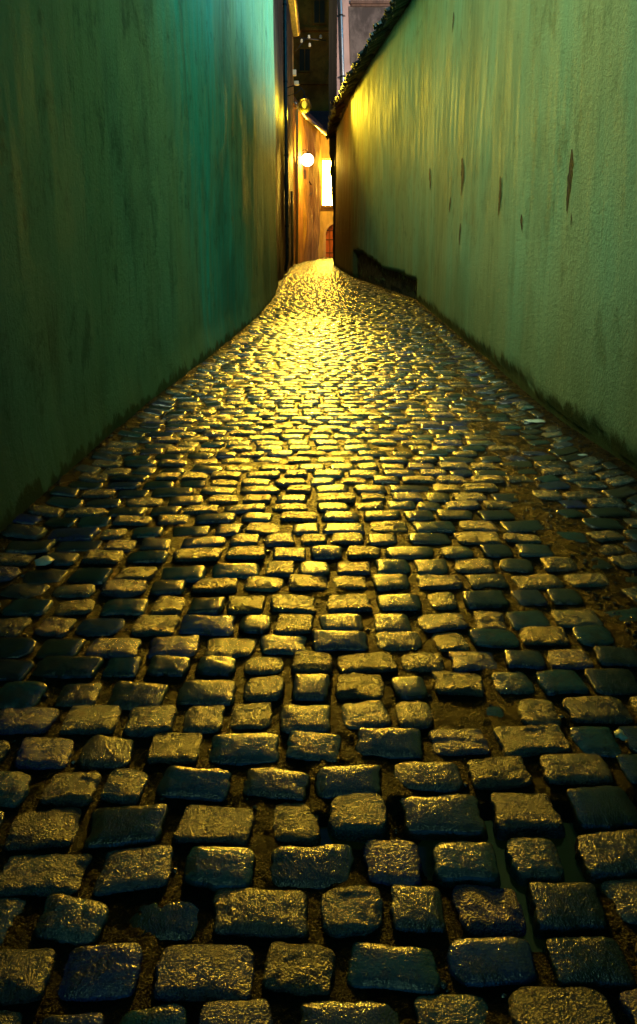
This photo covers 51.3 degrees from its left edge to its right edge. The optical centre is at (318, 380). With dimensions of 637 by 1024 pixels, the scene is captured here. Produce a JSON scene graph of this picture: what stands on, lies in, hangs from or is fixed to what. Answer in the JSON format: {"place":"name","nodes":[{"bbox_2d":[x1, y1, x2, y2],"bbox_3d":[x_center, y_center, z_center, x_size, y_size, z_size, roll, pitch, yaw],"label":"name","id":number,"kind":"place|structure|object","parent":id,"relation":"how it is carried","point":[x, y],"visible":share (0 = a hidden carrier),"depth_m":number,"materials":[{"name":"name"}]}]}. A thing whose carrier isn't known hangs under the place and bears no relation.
{"place":"outdoors","nodes":[
{"label":"outdoors","id":0,"kind":"place"},
{"bbox_2d":[293,94,307,263],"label":"ochre house","id":1,"kind":"structure","parent":0,"point":[298,115],"depth_m":24.38,"materials":[{"name":"paint"}]},
{"bbox_2d":[301,149,313,165],"bbox_3d":[-0.521,-8.516,25.285,0.466,0.715,0.755,-12,17,-43],"label":"wall lamp","id":2,"kind":"object","parent":1,"relation":"attached to","point":[307,159],"visible":1,"depth_m":25.06,"materials":[{"name":"glass"}]},
{"bbox_2d":[293,0,328,110],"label":"tall building","id":3,"kind":"structure","parent":0,"point":[311,65],"depth_m":36.09,"materials":[{"name":"brown paint"}]},
{"bbox_2d":[298,47,310,72],"bbox_3d":[-0.750,-17.439,36.111,0.720,1.260,0.096,0,12,0],"label":"window","id":4,"kind":"structure","parent":3,"relation":"in","point":[304,54],"depth_m":36.09,"materials":[{"name":"black glass"}]},
{"bbox_2d":[313,0,325,24],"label":"window","id":5,"kind":"structure","parent":3,"relation":"in","point":[319,6],"depth_m":35.60,"materials":[{"name":"black glass"}]},
{"bbox_2d":[0,257,636,1023],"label":"cobbled pavement","id":6,"kind":"structure","parent":0,"point":[464,867],"depth_m":1.32,"materials":[{"name":"grey stone"}]},
{"bbox_2d":[35,555,53,565],"bbox_3d":[-0.777,0.510,1.874,0.052,0.010,0.054,3,12,15],"label":"plastic scrap","id":7,"kind":"object","parent":6,"relation":"on","point":[44,560],"visible":1,"depth_m":1.87,"materials":[{"name":"plastic"}]},
{"bbox_2d":[0,257,636,1023],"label":"joint grit","id":8,"kind":"object","parent":6,"relation":"on","point":[456,711],"visible":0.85,"depth_m":1.35,"materials":[{"name":"grey gravel"}]},
{"bbox_2d":[319,820,600,951],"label":"puddle water","id":9,"kind":"structure","parent":6,"relation":"on","point":[566,854],"depth_m":1.00,"materials":[{"name":"black liquid"}]},
{"bbox_2d":[524,419,544,422],"bbox_3d":[1.092,0.203,3.336,0.113,0.011,0.051,1,15,-6],"label":"paper scrap","id":10,"kind":"object","parent":6,"relation":"on","point":[536,420],"visible":1,"depth_m":3.33,"materials":[{"name":"white paper"}]},
{"bbox_2d":[614,729,627,740],"bbox_3d":[0.556,0.653,1.223,0.022,0.010,0.025,-1,15,-17],"label":"fallen leaf","id":11,"kind":"object","parent":6,"relation":"on","point":[620,734],"visible":1,"depth_m":1.22,"materials":[{"name":"yellow plant"}]},
{"label":"ground","id":12,"kind":"structure","parent":0,"visible":0},
{"bbox_2d":[0,0,277,532],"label":"plaster wall","id":13,"kind":"structure","parent":12,"relation":"on","point":[138,256],"depth_m":3.27,"materials":[{"name":"green paint"}]},
{"bbox_2d":[273,0,299,281],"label":"brown house","id":14,"kind":"structure","parent":12,"relation":"on","point":[286,27],"depth_m":16.06,"materials":[{"name":"paint"}]},
{"bbox_2d":[287,85,310,112],"bbox_3d":[-0.505,-7.154,16.881,0.649,0.669,0.360,0,12,0],"label":"globe lamp","id":15,"kind":"object","parent":14,"relation":"attached to","point":[304,104],"visible":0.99,"depth_m":16.81,"materials":[{"name":"glass"}]},
{"bbox_2d":[294,35,325,50],"bbox_3d":[-0.282,-11.261,22.143,1.060,0.506,0.100,0,12,0],"label":"cable bracket","id":16,"kind":"object","parent":14,"relation":"attached to","point":[309,38],"visible":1,"depth_m":22.11,"materials":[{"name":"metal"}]},
{"bbox_2d":[303,112,326,261],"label":"rough house","id":17,"kind":"structure","parent":12,"relation":"on","point":[313,129],"depth_m":27.77,"materials":[{"name":"paint"}]},
{"bbox_2d":[309,111,332,257],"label":"arch house","id":18,"kind":"structure","parent":12,"relation":"on","point":[326,232],"depth_m":33.03,"materials":[{"name":"orange paint"}]},
{"bbox_2d":[321,159,332,204],"bbox_3d":[0.595,-9.796,32.861,0.910,2.200,0.080,0,12,0],"label":"window","id":19,"kind":"structure","parent":18,"relation":"in","point":[326,196],"depth_m":32.88,"materials":[{"name":"white glass"}]},
{"bbox_2d":[326,224,332,256],"bbox_3d":[0.920,-7.093,33.492,1.140,1.750,0.090,0,12,0],"label":"arched door","id":20,"kind":"structure","parent":18,"relation":"in","point":[329,233],"depth_m":33.50,"materials":[{"name":"orange wood"}]},
{"bbox_2d":[329,0,336,264],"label":"dark house","id":21,"kind":"structure","parent":12,"relation":"on","point":[332,53],"depth_m":21.66,"materials":[{"name":"metal"}]},
{"bbox_2d":[337,0,389,94],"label":"pink house","id":22,"kind":"structure","parent":12,"relation":"on","point":[357,20],"depth_m":22.04,"materials":[{"name":"paint"}]},
{"bbox_2d":[325,0,636,470],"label":"plaster wall","id":23,"kind":"structure","parent":12,"relation":"on","point":[486,178],"depth_m":4.19,"materials":[{"name":"paint"}]}
]}

